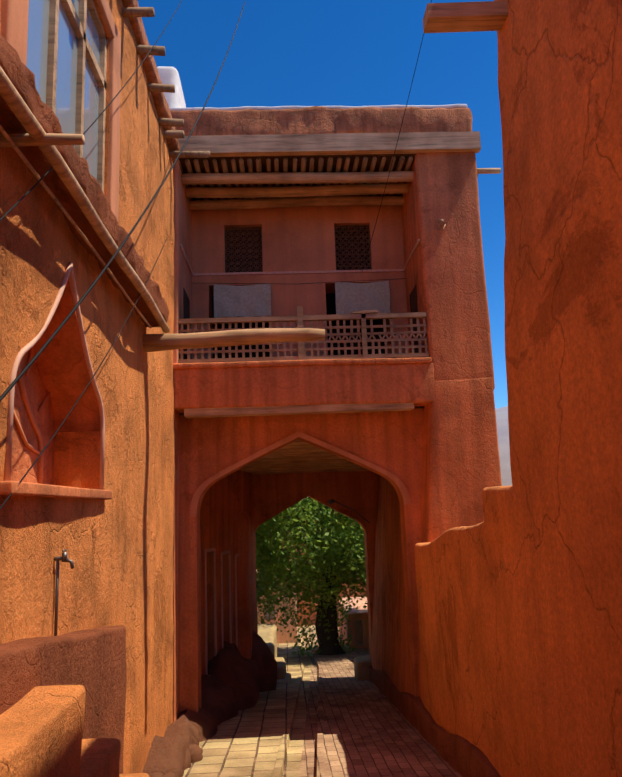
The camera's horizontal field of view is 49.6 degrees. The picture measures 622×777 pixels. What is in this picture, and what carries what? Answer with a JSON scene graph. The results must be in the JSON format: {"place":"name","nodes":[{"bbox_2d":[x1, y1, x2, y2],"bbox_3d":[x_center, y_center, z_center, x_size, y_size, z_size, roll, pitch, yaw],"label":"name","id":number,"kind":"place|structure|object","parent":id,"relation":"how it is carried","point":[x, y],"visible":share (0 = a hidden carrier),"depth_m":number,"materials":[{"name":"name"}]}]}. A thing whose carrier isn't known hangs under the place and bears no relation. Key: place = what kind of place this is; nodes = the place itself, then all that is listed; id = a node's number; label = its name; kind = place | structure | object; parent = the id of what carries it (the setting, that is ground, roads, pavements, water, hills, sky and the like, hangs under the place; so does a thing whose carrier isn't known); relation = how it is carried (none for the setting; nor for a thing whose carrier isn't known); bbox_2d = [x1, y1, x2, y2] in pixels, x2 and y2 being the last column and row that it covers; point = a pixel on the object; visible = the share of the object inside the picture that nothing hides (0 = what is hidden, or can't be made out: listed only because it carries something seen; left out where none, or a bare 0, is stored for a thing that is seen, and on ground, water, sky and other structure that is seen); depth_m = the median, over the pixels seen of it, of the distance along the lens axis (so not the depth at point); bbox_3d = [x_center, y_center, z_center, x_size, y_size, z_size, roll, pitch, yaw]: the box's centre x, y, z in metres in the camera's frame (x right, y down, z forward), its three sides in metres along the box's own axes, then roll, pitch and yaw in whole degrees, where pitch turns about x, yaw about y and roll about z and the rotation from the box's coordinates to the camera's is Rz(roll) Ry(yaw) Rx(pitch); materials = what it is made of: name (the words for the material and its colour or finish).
{"place":"outdoors","nodes":[
{"label":"outdoors","id":0,"kind":"place"},
{"bbox_2d":[142,715,202,776],"bbox_3d":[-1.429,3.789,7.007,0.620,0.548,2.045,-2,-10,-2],"label":"rocks","id":1,"kind":"object","parent":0,"point":[160,761],"depth_m":6.32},
{"bbox_2d":[264,599,274,618],"bbox_3d":[-1.420,7.552,23.082,0.400,0.740,0.010,-2,-10,-2],"label":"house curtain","id":2,"kind":"object","parent":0,"point":[271,616],"depth_m":23.05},
{"bbox_2d":[180,408,422,712],"bbox_3d":[-0.060,3.128,8.648,3.765,6.111,0.376,-2,-10,-2],"label":"front archway","id":3,"kind":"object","parent":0,"point":[390,441],"depth_m":8.86,"materials":[{"name":"paint"}]},
{"bbox_2d":[241,440,369,474],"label":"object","id":4,"kind":"object","parent":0,"point":[298,456],"visible":0.33,"depth_m":11.43,"materials":[{"name":"brown wood"}]},
{"bbox_2d":[253,471,377,640],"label":"tunnel wall","id":5,"kind":"structure","parent":0,"point":[276,494],"depth_m":13.13,"materials":[{"name":"red paint"}]},
{"bbox_2d":[137,0,507,408],"label":"sky","id":6,"kind":"structure","parent":0,"point":[281,52],"materials":[{"name":"blue"}]},
{"bbox_2d":[181,171,477,210],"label":"wooden beams","id":7,"kind":"structure","parent":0,"point":[303,196],"depth_m":9.68,"materials":[{"name":"brown wood"}]},
{"bbox_2d":[179,156,412,199],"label":"loggia joists","id":8,"kind":"object","parent":7,"relation":"on","point":[285,164],"visible":0.29,"depth_m":9.25,"materials":[{"name":"brown wood"}]},
{"bbox_2d":[178,154,415,199],"bbox_3d":[-0.027,-3.061,9.870,4.460,0.132,1.560,-2,-10,-2],"label":"loggia planking","id":9,"kind":"object","parent":8,"relation":"on","point":[308,157],"depth_m":9.27,"materials":[{"name":"brown wood"}]},
{"bbox_2d":[178,131,480,156],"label":"wooden lintel beam","id":10,"kind":"structure","parent":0,"point":[312,144],"depth_m":9.03,"materials":[{"name":"brown wood"}]},
{"bbox_2d":[362,0,431,270],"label":"thin wire","id":11,"kind":"object","parent":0,"point":[396,145],"visible":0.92,"depth_m":8.54,"materials":[{"name":"black metal"}]},
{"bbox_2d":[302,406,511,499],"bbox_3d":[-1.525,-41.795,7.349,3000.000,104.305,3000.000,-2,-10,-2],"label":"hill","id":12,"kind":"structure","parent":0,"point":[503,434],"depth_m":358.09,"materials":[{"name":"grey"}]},
{"bbox_2d":[0,626,126,773],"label":"plinth wall","id":13,"kind":"structure","parent":12,"relation":"on","point":[92,662],"depth_m":3.80,"materials":[{"name":"brown paint"}]},
{"bbox_2d":[0,685,85,776],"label":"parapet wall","id":14,"kind":"structure","parent":13,"relation":"on","point":[41,729],"depth_m":2.68,"materials":[{"name":"paint"}]},
{"bbox_2d":[80,738,120,776],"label":"step block","id":15,"kind":"structure","parent":13,"relation":"on","point":[100,757],"depth_m":3.39,"materials":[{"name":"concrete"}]},
{"bbox_2d":[119,773,149,776],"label":"step block","id":16,"kind":"structure","parent":13,"relation":"on","point":[135,775],"depth_m":4.13,"materials":[{"name":"paint"}]},
{"bbox_2d":[0,0,174,773],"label":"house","id":17,"kind":"structure","parent":12,"relation":"on","point":[118,546],"depth_m":5.03,"materials":[{"name":"orange paint"}]},
{"bbox_2d":[1,0,28,65],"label":"window surround","id":18,"kind":"object","parent":17,"relation":"attached to","point":[14,23],"visible":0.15,"depth_m":3.50,"materials":[{"name":"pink paint"}]},
{"bbox_2d":[13,346,50,483],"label":"niche ribs","id":19,"kind":"object","parent":17,"relation":"attached to","point":[33,423],"visible":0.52,"depth_m":4.52,"materials":[{"name":"orange paint"}]},
{"bbox_2d":[0,133,84,147],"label":"wooden pole","id":20,"kind":"object","parent":17,"relation":"attached to","point":[23,139],"depth_m":3.28,"materials":[{"name":"brown wood"}]},
{"bbox_2d":[4,262,104,489],"bbox_3d":[-1.534,-0.110,4.240,0.028,1.446,1.732,-2,-10,-2],"label":"niche frame","id":21,"kind":"object","parent":17,"relation":"attached to","point":[19,356],"visible":0.88,"depth_m":4.21,"materials":[{"name":"paint"}]},
{"bbox_2d":[0,481,111,499],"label":"niche sill","id":22,"kind":"structure","parent":17,"relation":"attached to","point":[29,489],"depth_m":3.71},
{"bbox_2d":[54,549,74,635],"bbox_3d":[-1.456,1.224,3.935,0.141,0.550,0.060,-2,-10,-2],"label":"water tap","id":23,"kind":"object","parent":17,"relation":"attached to","point":[63,558],"visible":0.83,"depth_m":3.95,"materials":[{"name":"silver metal"}]},
{"bbox_2d":[46,0,106,192],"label":"window frame","id":24,"kind":"object","parent":17,"relation":"attached to","point":[78,23],"visible":0.31,"depth_m":4.91,"materials":[{"name":"brown wood"}]},
{"bbox_2d":[26,0,99,179],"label":"window glass pane","id":25,"kind":"object","parent":24,"relation":"in","point":[37,41],"visible":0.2,"depth_m":4.66,"materials":[{"name":"glass"}]},
{"bbox_2d":[0,239,166,508],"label":"thin wire","id":26,"kind":"object","parent":17,"relation":"attached to","point":[8,497],"visible":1,"depth_m":4.09,"materials":[{"name":"black metal"}]},
{"bbox_2d":[0,34,168,326],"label":"ledge wall","id":27,"kind":"structure","parent":17,"relation":"attached to","point":[19,74],"depth_m":4.05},
{"bbox_2d":[0,66,169,332],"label":"wooden beams","id":28,"kind":"structure","parent":27,"relation":"attached to","point":[18,106],"depth_m":3.77,"materials":[{"name":"brown wood"}]},
{"bbox_2d":[0,0,181,220],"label":"power cable","id":29,"kind":"object","parent":17,"relation":"attached to","point":[7,212],"visible":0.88,"depth_m":4.47,"materials":[{"name":"black plastic"}]},
{"bbox_2d":[97,0,120,41],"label":"window surround","id":30,"kind":"object","parent":17,"relation":"attached to","point":[109,23],"visible":0.25,"depth_m":5.50,"materials":[{"name":"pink paint"}]},
{"bbox_2d":[107,38,120,220],"bbox_3d":[-1.741,-2.123,5.619,0.238,1.903,0.244,-2,-10,-2],"label":"window surround","id":31,"kind":"object","parent":17,"relation":"attached to","point":[114,127],"visible":0.27,"depth_m":5.58,"materials":[{"name":"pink paint"}]},
{"bbox_2d":[0,1,244,401],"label":"power cable","id":32,"kind":"object","parent":17,"relation":"attached to","point":[25,369],"visible":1,"depth_m":3.85,"materials":[{"name":"black plastic"}]},
{"bbox_2d":[122,0,179,150],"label":"roof slab","id":33,"kind":"structure","parent":17,"relation":"on","point":[159,98],"depth_m":7.23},
{"bbox_2d":[122,7,209,157],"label":"roof beam ends","id":34,"kind":"object","parent":17,"relation":"on","point":[127,12],"visible":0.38,"depth_m":7.25,"materials":[{"name":"brown wood"}]},
{"bbox_2d":[143,328,324,351],"bbox_3d":[-0.911,-0.481,6.777,2.107,0.214,0.189,-2,-10,-1],"label":"wooden pole","id":35,"kind":"object","parent":17,"relation":"attached to","point":[163,342],"visible":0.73,"depth_m":6.71,"materials":[{"name":"brown wood"}]},
{"bbox_2d":[173,409,180,721],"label":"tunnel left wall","id":36,"kind":"structure","parent":12,"relation":"on","point":[176,613],"depth_m":8.29,"materials":[{"name":"paint"}]},
{"bbox_2d":[177,630,276,741],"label":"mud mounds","id":37,"kind":"object","parent":12,"relation":"on","point":[234,682],"visible":0.54,"depth_m":10.11,"materials":[{"name":"brown soil"}]},
{"bbox_2d":[258,624,276,656],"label":"wall","id":38,"kind":"structure","parent":12,"relation":"on","point":[267,633],"depth_m":14.60,"materials":[{"name":"beige paint"}]},
{"bbox_2d":[256,570,297,642],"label":"house","id":39,"kind":"structure","parent":12,"relation":"on","point":[283,638],"depth_m":22.91,"materials":[{"name":"paint"}]},
{"bbox_2d":[275,657,285,678],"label":"stone block","id":40,"kind":"structure","parent":12,"relation":"on","point":[281,667],"depth_m":12.98,"materials":[{"name":"beige stone"}]},
{"bbox_2d":[256,507,314,622],"bbox_3d":[-2.342,3.348,17.772,4.763,7.368,5.431,-2,-10,-2],"label":"slim tree","id":41,"kind":"object","parent":12,"relation":"on","point":[261,588],"visible":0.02,"depth_m":17.33,"materials":[{"name":"green plant"}]},
{"bbox_2d":[179,406,424,414],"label":"wooden beam","id":42,"kind":"structure","parent":12,"relation":"on","point":[416,407],"depth_m":8.93,"materials":[{"name":"brown wood"}]},
{"bbox_2d":[172,158,191,369],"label":"loggia wall","id":43,"kind":"structure","parent":42,"relation":"on","point":[182,236],"depth_m":9.00,"materials":[{"name":"red paint"}]},
{"bbox_2d":[173,363,433,412],"bbox_3d":[-0.201,0.001,8.761,3.562,0.528,0.508,-2,-10,-2],"label":"balcony band","id":44,"kind":"object","parent":43,"relation":"attached to","point":[297,385],"visible":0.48,"depth_m":8.52,"materials":[{"name":"red paint"}]},
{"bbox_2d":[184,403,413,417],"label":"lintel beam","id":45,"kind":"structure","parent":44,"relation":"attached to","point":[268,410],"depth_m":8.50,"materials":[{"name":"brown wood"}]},
{"bbox_2d":[173,357,431,368],"bbox_3d":[-0.224,-0.288,8.742,3.528,0.082,0.440,-2,-10,-2],"label":"balcony floor edge","id":46,"kind":"object","parent":44,"relation":"on","point":[300,363],"visible":0.46,"depth_m":8.54,"materials":[{"name":"brown wood"}]},
{"bbox_2d":[178,306,428,362],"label":"balcony rails","id":47,"kind":"object","parent":46,"relation":"on","point":[363,316],"visible":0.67,"depth_m":8.66,"materials":[{"name":"brown wood"}]},
{"bbox_2d":[178,318,427,358],"bbox_3d":[-0.126,-0.638,8.674,3.270,0.471,0.028,-2,-10,-2],"label":"balcony lattice","id":48,"kind":"object","parent":47,"relation":"attached to","point":[330,327],"visible":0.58,"depth_m":8.68,"materials":[{"name":"brown wood"}]},
{"bbox_2d":[219,278,405,283],"bbox_3d":[-0.168,-1.578,10.018,3.190,0.058,0.007,-2,-10,-2],"label":"cloth line","id":49,"kind":"object","parent":43,"relation":"attached to","point":[301,283],"visible":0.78,"depth_m":10.01,"materials":[{"name":"black fabric"}]},
{"bbox_2d":[214,284,270,317],"bbox_3d":[-1.013,-1.307,9.951,0.840,0.510,0.056,-2,-10,-2],"label":"hanging cloth","id":50,"kind":"object","parent":49,"relation":"hanging from","point":[243,301],"visible":0.98,"depth_m":9.95,"materials":[{"name":"grey fabric"}]},
{"bbox_2d":[335,281,390,313],"bbox_3d":[0.770,-1.356,10.022,0.810,0.510,0.056,-2,-10,-2],"label":"hanging cloth","id":51,"kind":"object","parent":49,"relation":"hanging from","point":[350,297],"visible":0.92,"depth_m":10.03,"materials":[{"name":"grey fabric"}]},
{"bbox_2d":[170,106,472,135],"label":"parapet","id":52,"kind":"structure","parent":43,"relation":"on","point":[317,120],"depth_m":9.11,"materials":[{"name":"brown paint"}]},
{"bbox_2d":[157,66,185,107],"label":"white roof block","id":53,"kind":"structure","parent":52,"relation":"on","point":[168,75],"depth_m":9.48,"materials":[{"name":"white paint"}]},
{"bbox_2d":[170,104,466,110],"bbox_3d":[-0.055,-3.772,9.422,4.418,0.081,0.550,-2,-10,-2],"label":"roof edge coping","id":54,"kind":"object","parent":52,"relation":"on","point":[452,106],"visible":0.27,"depth_m":9.16,"materials":[{"name":"paint"}]},
{"bbox_2d":[190,512,196,516],"bbox_3d":[-1.515,1.620,8.672,0.090,0.060,0.055,-2,-10,-2],"label":"arch trim","id":55,"kind":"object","parent":42,"relation":"attached to","point":[193,514],"visible":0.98,"depth_m":8.65,"materials":[{"name":"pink paint"}]},
{"bbox_2d":[200,469,257,674],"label":"passage wall","id":56,"kind":"structure","parent":42,"relation":"attached to","point":[226,500],"depth_m":11.24,"materials":[{"name":"paint"}]},
{"bbox_2d":[205,548,238,675],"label":"tunnel window frames","id":57,"kind":"structure","parent":56,"relation":"attached to","point":[215,613],"depth_m":10.82,"materials":[{"name":"brown wood"}]},
{"bbox_2d":[237,511,252,658],"bbox_3d":[-1.501,4.655,12.153,0.940,4.831,1.145,-2,-10,-2],"label":"pilaster","id":58,"kind":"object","parent":56,"relation":"attached to","point":[244,599],"depth_m":11.88,"materials":[{"name":"red paint"}]},
{"bbox_2d":[191,206,409,358],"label":"wall","id":59,"kind":"structure","parent":42,"relation":"on","point":[298,238],"depth_m":10.18,"materials":[{"name":"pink paint"}]},
{"bbox_2d":[225,227,262,272],"bbox_3d":[-1.022,-2.092,10.251,0.600,0.790,0.032,-2,-10,-2],"label":"window","id":60,"kind":"structure","parent":59,"relation":"attached to","point":[243,250],"depth_m":10.25,"materials":[{"name":"black wood"}]},
{"bbox_2d":[226,230,261,272],"bbox_3d":[-1.026,-2.075,10.342,0.590,0.800,0.005,-2,-10,-2],"label":"window lattice","id":61,"kind":"object","parent":59,"relation":"attached to","point":[256,235],"depth_m":10.35,"materials":[{"name":"black"}]},
{"bbox_2d":[179,239,419,275],"bbox_3d":[-0.165,-1.841,9.537,3.210,0.035,1.180,-2,-10,-2],"label":"wall rail","id":62,"kind":"object","parent":59,"relation":"attached to","point":[298,272],"visible":0.86,"depth_m":10.08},
{"bbox_2d":[183,285,419,358],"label":"loggia side doors","id":63,"kind":"structure","parent":59,"relation":"in","point":[412,295],"depth_m":9.42,"materials":[{"name":"brown wood"}]},
{"bbox_2d":[335,228,369,269],"bbox_3d":[0.632,-2.121,10.411,0.570,0.800,0.005,-2,-10,-2],"label":"window lattice","id":64,"kind":"object","parent":59,"relation":"attached to","point":[353,247],"visible":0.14,"depth_m":10.41,"materials":[{"name":"black"}]},
{"bbox_2d":[334,225,371,269],"bbox_3d":[0.636,-2.137,10.320,0.580,0.790,0.032,-2,-10,-2],"label":"window","id":65,"kind":"structure","parent":59,"relation":"attached to","point":[352,249],"depth_m":10.32,"materials":[{"name":"black wood"}]},
{"bbox_2d":[190,431,410,511],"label":"arch molding","id":66,"kind":"structure","parent":42,"relation":"attached to","point":[397,481],"depth_m":8.82,"materials":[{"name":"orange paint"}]},
{"bbox_2d":[328,499,369,523],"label":"molding","id":67,"kind":"structure","parent":42,"relation":"attached to","point":[331,501],"depth_m":12.44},
{"bbox_2d":[256,496,367,654],"bbox_3d":[0.220,3.711,19.093,8.572,7.516,7.681,-2,-10,-2],"label":"tree","id":68,"kind":"object","parent":12,"relation":"on","point":[352,565],"depth_m":17.26,"materials":[{"name":"green plant"}]},
{"bbox_2d":[286,595,357,656],"bbox_3d":[0.297,6.759,18.739,2.028,1.932,2.005,-2,-10,-2],"label":"bush","id":69,"kind":"object","parent":12,"relation":"on","point":[309,648],"visible":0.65,"depth_m":18.52,"materials":[{"name":"green plant"}]},
{"bbox_2d":[183,625,461,776],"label":"alley paving","id":70,"kind":"structure","parent":12,"relation":"on","point":[318,715],"depth_m":8.02,"materials":[{"name":"beige brick"}]},
{"bbox_2d":[277,672,290,682],"bbox_3d":[-1.099,6.456,12.943,1.494,1.735,0.793,-2,-10,-2],"label":"step","id":71,"kind":"object","parent":70,"relation":"on","point":[287,677],"visible":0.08,"depth_m":12.86,"materials":[{"name":"beige stone"}]},
{"bbox_2d":[354,656,371,679],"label":"stone block","id":72,"kind":"structure","parent":70,"relation":"on","point":[362,664],"depth_m":12.71,"materials":[{"name":"brown stone"}]},
{"bbox_2d":[278,510,366,626],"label":"house","id":73,"kind":"structure","parent":12,"relation":"on","point":[315,613],"depth_m":34.60,"materials":[{"name":"paint"}]},
{"bbox_2d":[337,597,368,648],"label":"building","id":74,"kind":"structure","parent":12,"relation":"on","point":[360,613],"depth_m":19.68,"materials":[{"name":"brown paint"}]},
{"bbox_2d":[354,620,363,644],"bbox_3d":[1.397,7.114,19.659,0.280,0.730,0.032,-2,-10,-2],"label":"lattice","id":75,"kind":"object","parent":74,"relation":"attached to","point":[359,633],"visible":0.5,"depth_m":19.65,"materials":[{"name":"grey metal"}]},
{"bbox_2d":[369,665,500,776],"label":"footing","id":76,"kind":"object","parent":12,"relation":"on","point":[462,756],"visible":0.23,"depth_m":6.90,"materials":[{"name":"paint"}]},
{"bbox_2d":[369,377,501,704],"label":"wall","id":77,"kind":"structure","parent":12,"relation":"on","point":[461,469],"depth_m":8.54,"materials":[{"name":"paint"}]},
{"bbox_2d":[401,152,494,388],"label":"wall","id":78,"kind":"structure","parent":77,"relation":"on","point":[444,272],"depth_m":8.91,"materials":[{"name":"paint"}]},
{"bbox_2d":[438,219,445,229],"bbox_3d":[1.727,-2.162,8.951,0.114,0.171,0.125,-2,-10,-2],"label":"wall lamp","id":79,"kind":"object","parent":78,"relation":"attached to","point":[441,221],"depth_m":8.90,"materials":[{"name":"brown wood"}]},
{"bbox_2d":[414,521,520,776],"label":"wall","id":80,"kind":"structure","parent":12,"relation":"on","point":[464,578],"depth_m":5.72,"materials":[{"name":"orange paint"}]},
{"bbox_2d":[494,0,621,776],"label":"tall wall","id":81,"kind":"structure","parent":12,"relation":"on","point":[560,79],"depth_m":3.61,"materials":[{"name":"orange paint"}]},
{"bbox_2d":[423,1,508,32],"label":"wooden beam","id":82,"kind":"structure","parent":81,"relation":"attached to","point":[465,16],"depth_m":4.35,"materials":[{"name":"brown wood"}]},
{"bbox_2d":[482,485,518,543],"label":"wall","id":83,"kind":"structure","parent":81,"relation":"attached to","point":[500,513],"depth_m":4.77,"materials":[{"name":"orange paint"}]},
{"bbox_2d":[477,168,500,173],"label":"wooden beam","id":84,"kind":"structure","parent":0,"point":[488,170],"depth_m":9.38,"materials":[{"name":"brown wood"}]}
]}

